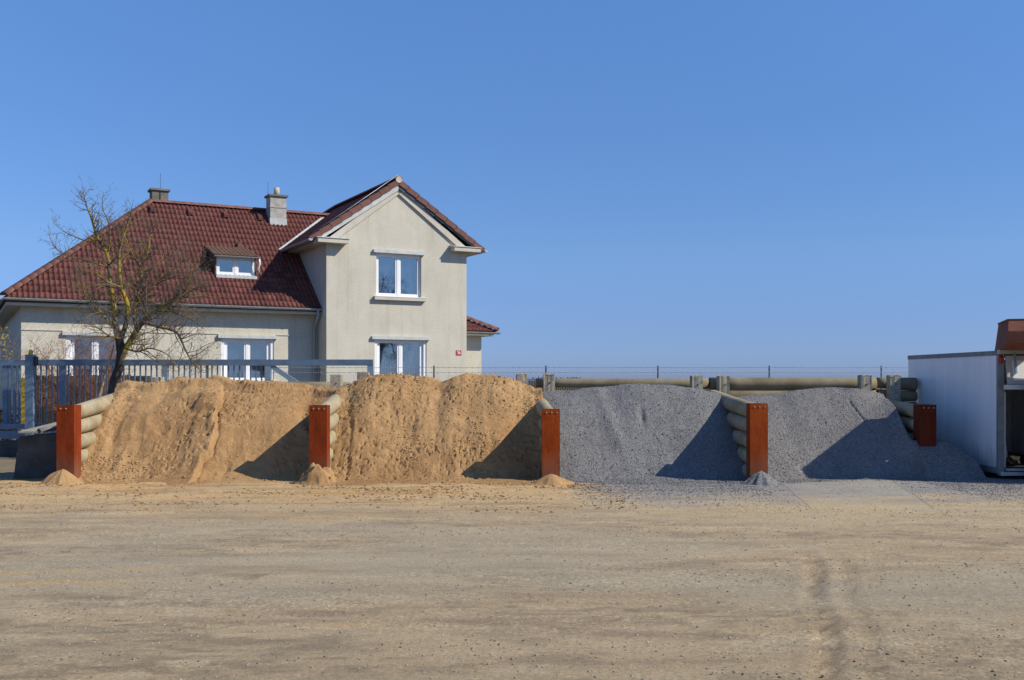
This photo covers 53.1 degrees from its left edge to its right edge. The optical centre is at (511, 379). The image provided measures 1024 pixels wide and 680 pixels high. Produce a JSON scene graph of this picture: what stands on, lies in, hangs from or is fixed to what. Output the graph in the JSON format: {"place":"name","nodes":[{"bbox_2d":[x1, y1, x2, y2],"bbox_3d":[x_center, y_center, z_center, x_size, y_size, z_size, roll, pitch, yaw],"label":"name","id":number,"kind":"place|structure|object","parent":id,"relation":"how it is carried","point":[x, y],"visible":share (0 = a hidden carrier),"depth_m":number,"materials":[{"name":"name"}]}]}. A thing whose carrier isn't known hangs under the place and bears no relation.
{"place":"outdoors","nodes":[
{"label":"outdoors","id":0,"kind":"place"},
{"bbox_2d":[14,433,55,478],"bbox_3d":[-7.871,1.271,17.450,0.812,0.758,0.900,0,0,0],"label":"concrete block","id":1,"kind":"object","parent":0,"point":[36,456],"depth_m":17.00,"materials":[{"name":"grey concrete"}]},
{"bbox_2d":[18,422,55,432],"bbox_3d":[-7.822,0.792,17.440,0.370,0.180,1.236,0,0,13],"label":"plank","id":2,"kind":"object","parent":1,"relation":"on","point":[32,430],"visible":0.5,"depth_m":17.05,"materials":[{"name":"white wood"}]},
{"bbox_2d":[37,425,55,433],"bbox_3d":[-7.653,0.795,17.390,0.084,0.186,1.070,0,0,16],"label":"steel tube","id":3,"kind":"object","parent":1,"relation":"on","point":[47,429],"visible":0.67,"depth_m":17.02,"materials":[{"name":"metal"}]},
{"bbox_2d":[130,376,149,382],"bbox_3d":[-9.571,0.776,26.400,0.422,1.748,0.400,0,0,0],"label":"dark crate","id":4,"kind":"object","parent":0,"point":[143,378],"depth_m":26.20,"materials":[{"name":"black plastic"}]},
{"bbox_2d":[0,381,906,439],"bbox_3d":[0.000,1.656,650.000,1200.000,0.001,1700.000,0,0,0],"label":"terrain","id":5,"kind":"structure","parent":0,"point":[541,388],"depth_m":192.27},
{"bbox_2d":[0,326,47,439],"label":"ochre bush","id":6,"kind":"object","parent":5,"relation":"on","point":[2,349],"visible":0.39,"depth_m":25.10,"materials":[{"name":"brown plant"}]},
{"bbox_2d":[37,375,130,430],"bbox_3d":[-11.113,0.758,26.515,2.485,1.783,0.030,0,0,0],"label":"garden fence","id":7,"kind":"object","parent":5,"relation":"on","point":[44,411],"visible":0.05,"depth_m":26.50,"materials":[{"name":"grey metal"}]},
{"bbox_2d":[0,173,500,430],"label":"house","id":8,"kind":"structure","parent":5,"relation":"on","point":[377,274],"depth_m":34.67,"materials":[{"name":"paint"}]},
{"bbox_2d":[62,331,126,384],"bbox_3d":[-12.853,-0.640,31.613,1.920,1.640,0.510,0,0,-28],"label":"window","id":9,"kind":"structure","parent":8,"relation":"in","point":[69,335],"depth_m":31.57,"materials":[{"name":"white plastic"}]},
{"bbox_2d":[216,257,254,275],"bbox_3d":[-9.295,-3.805,34.415,1.270,0.610,0.082,0,0,-29],"label":"dormer window","id":10,"kind":"structure","parent":8,"relation":"in","point":[235,261],"depth_m":34.37,"materials":[{"name":"white plastic"}]},
{"bbox_2d":[218,335,277,380],"bbox_3d":[-8.754,-0.705,33.816,1.950,1.510,0.370,0,0,-29],"label":"window","id":11,"kind":"structure","parent":8,"relation":"in","point":[253,346],"depth_m":33.87,"materials":[{"name":"white plastic"}]},
{"bbox_2d":[373,249,426,301],"bbox_3d":[-3.927,-3.575,35.334,1.920,1.710,0.510,0,0,-28],"label":"window","id":12,"kind":"structure","parent":8,"relation":"in","point":[393,270],"depth_m":35.34,"materials":[{"name":"white plastic"}]},
{"bbox_2d":[371,336,429,375],"bbox_3d":[-3.874,-0.665,35.339,2.140,1.630,0.370,0,0,-28],"label":"window","id":13,"kind":"structure","parent":8,"relation":"in","point":[395,351],"depth_m":35.40,"materials":[{"name":"white plastic"}]},
{"bbox_2d":[527,377,580,389],"bbox_3d":[1.029,0.787,27.025,1.721,1.725,0.050,0,0,0],"label":"picket fence","id":14,"kind":"object","parent":5,"relation":"on","point":[542,387],"visible":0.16,"depth_m":27.00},
{"bbox_2d":[0,457,1023,679],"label":"ground","id":15,"kind":"structure","parent":0,"point":[836,617],"depth_m":8.26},
{"bbox_2d":[0,440,17,456],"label":"gate track kerb","id":16,"kind":"structure","parent":15,"relation":"on","point":[8,448],"depth_m":21.90,"materials":[{"name":"concrete"}]},
{"bbox_2d":[0,360,24,423],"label":"fixed fence panel","id":17,"kind":"object","parent":16,"relation":"on","point":[6,365],"visible":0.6,"depth_m":22.28,"materials":[{"name":"blue paint"}]},
{"bbox_2d":[0,406,37,439],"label":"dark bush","id":18,"kind":"object","parent":15,"relation":"on","point":[11,422],"visible":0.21,"depth_m":24.43,"materials":[{"name":"green plant"}]},
{"bbox_2d":[0,477,41,480],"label":"grass tufts","id":19,"kind":"object","parent":15,"relation":"on","point":[37,478],"visible":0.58,"depth_m":16.69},
{"bbox_2d":[21,378,24,430],"bbox_3d":[-11.453,0.802,24.050,0.105,1.695,0.100,0,0,0],"label":"yellow post","id":20,"kind":"object","parent":15,"relation":"on","point":[23,404],"visible":0.36,"depth_m":24.00,"materials":[{"name":"metal"}]},
{"bbox_2d":[25,350,37,435],"bbox_3d":[-10.171,0.506,21.700,0.225,2.287,0.170,0,0,0],"label":"gate post","id":21,"kind":"object","parent":15,"relation":"on","point":[31,362],"visible":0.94,"depth_m":21.61,"materials":[{"name":"metal"}]},
{"bbox_2d":[0,359,373,438],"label":"sliding gate","id":22,"kind":"structure","parent":21,"relation":"attached to","point":[270,365],"depth_m":21.95,"materials":[{"name":"metal"}]},
{"bbox_2d":[41,469,83,484],"bbox_3d":[-7.124,1.557,16.216,0.924,0.286,0.876,0,0,0],"label":"sand mound","id":23,"kind":"object","parent":15,"relation":"on","point":[62,476],"visible":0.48,"depth_m":16.09,"materials":[{"name":"beige sand"}]},
{"bbox_2d":[56,405,80,477],"bbox_3d":[-7.154,1.180,16.529,0.285,1.540,0.281,0,0,0],"label":"steel post","id":24,"kind":"object","parent":15,"relation":"on","point":[68,438],"visible":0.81,"depth_m":16.40,"materials":[{"name":"red metal"}]},
{"bbox_2d":[0,317,149,423],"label":"red stemmed shrub","id":25,"kind":"object","parent":15,"relation":"on","point":[77,384],"visible":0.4,"depth_m":24.12,"materials":[{"name":"brown plant"}]},
{"bbox_2d":[75,393,112,471],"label":"divider wall","id":26,"kind":"structure","parent":15,"relation":"on","point":[91,416],"depth_m":17.11,"materials":[{"name":"concrete"}]},
{"bbox_2d":[97,345,113,397],"bbox_3d":[-8.610,0.460,21.600,0.442,2.382,0.066,0,0,0],"label":"leaning stem","id":27,"kind":"object","parent":15,"relation":"on","point":[102,385],"visible":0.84,"depth_m":21.58,"materials":[{"name":"grey wood"}]},
{"bbox_2d":[38,175,234,394],"bbox_3d":[-7.803,-1.333,21.287,4.130,5.802,2.685,0,0,0],"label":"bare tree","id":28,"kind":"object","parent":15,"relation":"on","point":[122,348],"visible":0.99,"depth_m":21.17,"materials":[{"name":"brown plant"}]},
{"bbox_2d":[150,377,164,381],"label":"concrete stub","id":29,"kind":"object","parent":15,"relation":"on","point":[154,379],"visible":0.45,"depth_m":19.45,"materials":[{"name":"concrete"}]},
{"bbox_2d":[78,375,336,484],"bbox_3d":[-5.128,0.841,17.900,4.036,1.858,4.400,0,0,0],"label":"sand pile","id":30,"kind":"object","parent":15,"relation":"on","point":[160,429],"visible":0.82,"depth_m":17.33,"materials":[{"name":"beige sand"}]},
{"bbox_2d":[81,376,333,483],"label":"loose clods","id":31,"kind":"object","parent":30,"relation":"on","point":[101,472],"visible":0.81,"depth_m":16.98,"materials":[{"name":"brown sand"}]},
{"bbox_2d":[295,463,335,484],"bbox_3d":[-3.102,1.508,16.278,0.876,0.385,0.828,0,0,0],"label":"sand mound","id":32,"kind":"object","parent":15,"relation":"on","point":[318,474],"visible":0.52,"depth_m":16.11,"materials":[{"name":"beige sand"}]},
{"bbox_2d":[309,405,329,467],"bbox_3d":[-3.106,1.180,16.529,0.285,1.540,0.281,0,0,0],"label":"steel post","id":33,"kind":"object","parent":15,"relation":"on","point":[319,434],"visible":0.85,"depth_m":16.40,"materials":[{"name":"red metal"}]},
{"bbox_2d":[0,482,639,513],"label":"sand clods","id":34,"kind":"object","parent":15,"relation":"on","point":[447,489],"visible":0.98,"depth_m":14.69,"materials":[{"name":"beige sand"}]},
{"bbox_2d":[320,384,349,468],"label":"divider wall","id":35,"kind":"structure","parent":15,"relation":"on","point":[334,401],"depth_m":17.31,"materials":[{"name":"concrete"}]},
{"bbox_2d":[330,374,342,387],"bbox_3d":[-3.354,0.773,19.547,0.225,1.755,0.219,0,0,0],"label":"concrete stub","id":36,"kind":"object","parent":15,"relation":"on","point":[336,380],"visible":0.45,"depth_m":19.45,"materials":[{"name":"concrete"}]},
{"bbox_2d":[357,372,369,379],"bbox_3d":[-2.836,0.748,19.547,0.222,1.803,0.219,0,0,0],"label":"concrete stub","id":37,"kind":"object","parent":15,"relation":"on","point":[360,375],"visible":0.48,"depth_m":19.45,"materials":[{"name":"concrete"}]},
{"bbox_2d":[312,373,542,486],"bbox_3d":[-1.266,0.818,17.900,3.740,1.903,4.400,0,0,0],"label":"sand pile","id":38,"kind":"object","parent":15,"relation":"on","point":[381,463],"visible":0.81,"depth_m":17.41,"materials":[{"name":"beige sand"}]},
{"bbox_2d":[335,373,539,483],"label":"loose clods","id":39,"kind":"object","parent":38,"relation":"on","point":[461,446],"visible":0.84,"depth_m":17.30,"materials":[{"name":"brown soil"}]},
{"bbox_2d":[0,500,1021,679],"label":"pale chippings","id":40,"kind":"object","parent":15,"relation":"on","point":[532,583],"visible":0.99,"depth_m":7.99,"materials":[{"name":"gravel"}]},
{"bbox_2d":[0,484,1022,679],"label":"earth crumbs","id":41,"kind":"object","parent":15,"relation":"on","point":[513,591],"visible":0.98,"depth_m":8.38,"materials":[{"name":"brown soil"}]},
{"bbox_2d":[3,500,1023,679],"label":"pebbles","id":42,"kind":"object","parent":15,"relation":"on","point":[508,579],"visible":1,"depth_m":9.08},
{"bbox_2d":[121,366,907,389],"bbox_3d":[2.456,0.668,22.851,23.520,1.964,0.051,0,0,0],"label":"chain link fence","id":43,"kind":"object","parent":15,"relation":"on","point":[546,372],"visible":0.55,"depth_m":22.83,"materials":[{"name":"metal"}]},
{"bbox_2d":[516,374,526,383],"bbox_3d":[0.184,0.766,19.547,0.220,1.768,0.218,0,0,0],"label":"concrete stub","id":44,"kind":"object","parent":15,"relation":"on","point":[522,378],"visible":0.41,"depth_m":19.45,"materials":[{"name":"concrete"}]},
{"bbox_2d":[536,398,552,472],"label":"divider wall","id":45,"kind":"structure","parent":15,"relation":"on","point":[542,404],"depth_m":17.37,"materials":[{"name":"concrete"}]},
{"bbox_2d":[543,374,554,390],"bbox_3d":[0.707,0.766,19.547,0.223,1.767,0.218,0,0,0],"label":"concrete stub","id":46,"kind":"object","parent":15,"relation":"on","point":[548,382],"visible":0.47,"depth_m":19.45,"materials":[{"name":"concrete"}]},
{"bbox_2d":[542,409,559,476],"bbox_3d":[0.625,1.211,16.529,0.285,1.478,0.281,0,0,0],"label":"steel post","id":47,"kind":"object","parent":15,"relation":"on","point":[550,441],"visible":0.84,"depth_m":16.40,"materials":[{"name":"red metal"}]},
{"bbox_2d":[531,474,574,484],"bbox_3d":[0.622,1.596,16.216,0.924,0.209,0.876,0,0,0],"label":"sand mound","id":48,"kind":"object","parent":15,"relation":"on","point":[552,479],"visible":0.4,"depth_m":16.08,"materials":[{"name":"beige sand"}]},
{"bbox_2d":[287,378,917,403],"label":"wall","id":49,"kind":"structure","parent":15,"relation":"on","point":[739,387],"depth_m":19.83,"materials":[{"name":"concrete"}]},
{"bbox_2d":[542,383,745,484],"bbox_3d":[2.193,0.917,17.900,3.496,1.706,4.400,0,0,0],"label":"gravel pile","id":50,"kind":"object","parent":15,"relation":"on","point":[640,425],"visible":0.81,"depth_m":17.52,"materials":[{"name":"grey gravel"}]},
{"bbox_2d":[543,384,744,483],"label":"loose stones","id":51,"kind":"object","parent":50,"relation":"on","point":[696,481],"visible":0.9,"depth_m":17.01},
{"bbox_2d":[690,375,702,389],"bbox_3d":[3.520,0.785,19.545,0.225,1.730,0.214,0,0,0],"label":"concrete stub","id":52,"kind":"object","parent":15,"relation":"on","point":[696,382],"visible":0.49,"depth_m":19.45,"materials":[{"name":"concrete"}]},
{"bbox_2d":[716,375,729,394],"bbox_3d":[4.032,0.785,19.548,0.224,1.731,0.219,0,0,0],"label":"concrete stub","id":53,"kind":"object","parent":15,"relation":"on","point":[723,384],"visible":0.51,"depth_m":19.45,"materials":[{"name":"concrete"}]},
{"bbox_2d":[706,389,751,476],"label":"divider wall","id":54,"kind":"structure","parent":15,"relation":"on","point":[736,415],"depth_m":17.33,"materials":[{"name":"concrete"}]},
{"bbox_2d":[746,403,767,479],"bbox_3d":[3.957,1.165,16.529,0.285,1.571,0.281,0,0,0],"label":"steel post","id":55,"kind":"object","parent":15,"relation":"on","point":[756,437],"visible":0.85,"depth_m":16.40,"materials":[{"name":"red metal"}]},
{"bbox_2d":[741,471,779,485],"bbox_3d":[3.945,1.570,16.246,0.876,0.260,0.876,0,0,0],"label":"gravel mound","id":56,"kind":"object","parent":15,"relation":"on","point":[760,478],"visible":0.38,"depth_m":16.10,"materials":[{"name":"grey gravel"}]},
{"bbox_2d":[571,479,1023,506],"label":"gravel chips","id":57,"kind":"object","parent":15,"relation":"on","point":[760,491],"visible":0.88,"depth_m":15.41,"materials":[{"name":"grey gravel"}]},
{"bbox_2d":[782,478,935,508],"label":"concrete slab","id":58,"kind":"structure","parent":15,"relation":"on","point":[889,495],"depth_m":14.56,"materials":[{"name":"grey concrete"}]},
{"bbox_2d":[738,387,986,483],"bbox_3d":[5.812,0.954,17.900,3.996,1.632,4.400,0,0,0],"label":"gravel pile","id":59,"kind":"object","parent":15,"relation":"on","point":[857,454],"visible":0.62,"depth_m":17.59,"materials":[{"name":"grey gravel"}]},
{"bbox_2d":[737,387,983,482],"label":"loose stones","id":60,"kind":"object","parent":59,"relation":"on","point":[853,479],"visible":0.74,"depth_m":17.20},
{"bbox_2d":[857,375,871,390],"bbox_3d":[6.732,0.778,19.548,0.221,1.744,0.220,0,0,0],"label":"concrete stub","id":61,"kind":"object","parent":15,"relation":"on","point":[864,382],"visible":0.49,"depth_m":19.45,"materials":[{"name":"concrete"}]},
{"bbox_2d":[886,375,900,400],"bbox_3d":[7.281,0.779,19.547,0.222,1.743,0.218,0,0,0],"label":"concrete stub","id":62,"kind":"object","parent":15,"relation":"on","point":[893,387],"visible":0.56,"depth_m":19.45,"materials":[{"name":"concrete"}]},
{"bbox_2d":[888,399,912,437],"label":"divider wall","id":63,"kind":"structure","parent":15,"relation":"on","point":[905,410],"depth_m":18.11,"materials":[{"name":"concrete"}]},
{"bbox_2d":[913,404,935,446],"bbox_3d":[7.069,1.187,17.529,0.285,1.526,0.281,0,0,0],"label":"steel post","id":64,"kind":"object","parent":15,"relation":"on","point":[924,424],"visible":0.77,"depth_m":17.40,"materials":[{"name":"brown metal"}]},
{"bbox_2d":[908,350,1023,475],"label":"box body","id":65,"kind":"object","parent":15,"relation":"on","point":[976,399],"visible":0.94,"depth_m":17.95,"materials":[{"name":"metal"}]},
{"bbox_2d":[995,319,1023,350],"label":"rusty skip","id":66,"kind":"object","parent":65,"relation":"on","point":[1010,334],"visible":0.93,"depth_m":16.21,"materials":[{"name":"brown metal"}]},
{"bbox_2d":[0,0,1023,380],"label":"sky","id":67,"kind":"structure","parent":0,"point":[642,183],"materials":[{"name":"blue"}]},
{"bbox_2d":[1006,453,1019,465],"bbox_3d":[8.385,1.350,17.250,0.322,0.217,0.360,0,0,0],"label":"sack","id":68,"kind":"object","parent":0,"point":[1012,459],"visible":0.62,"depth_m":17.13,"materials":[{"name":"beige fabric"}]}
]}

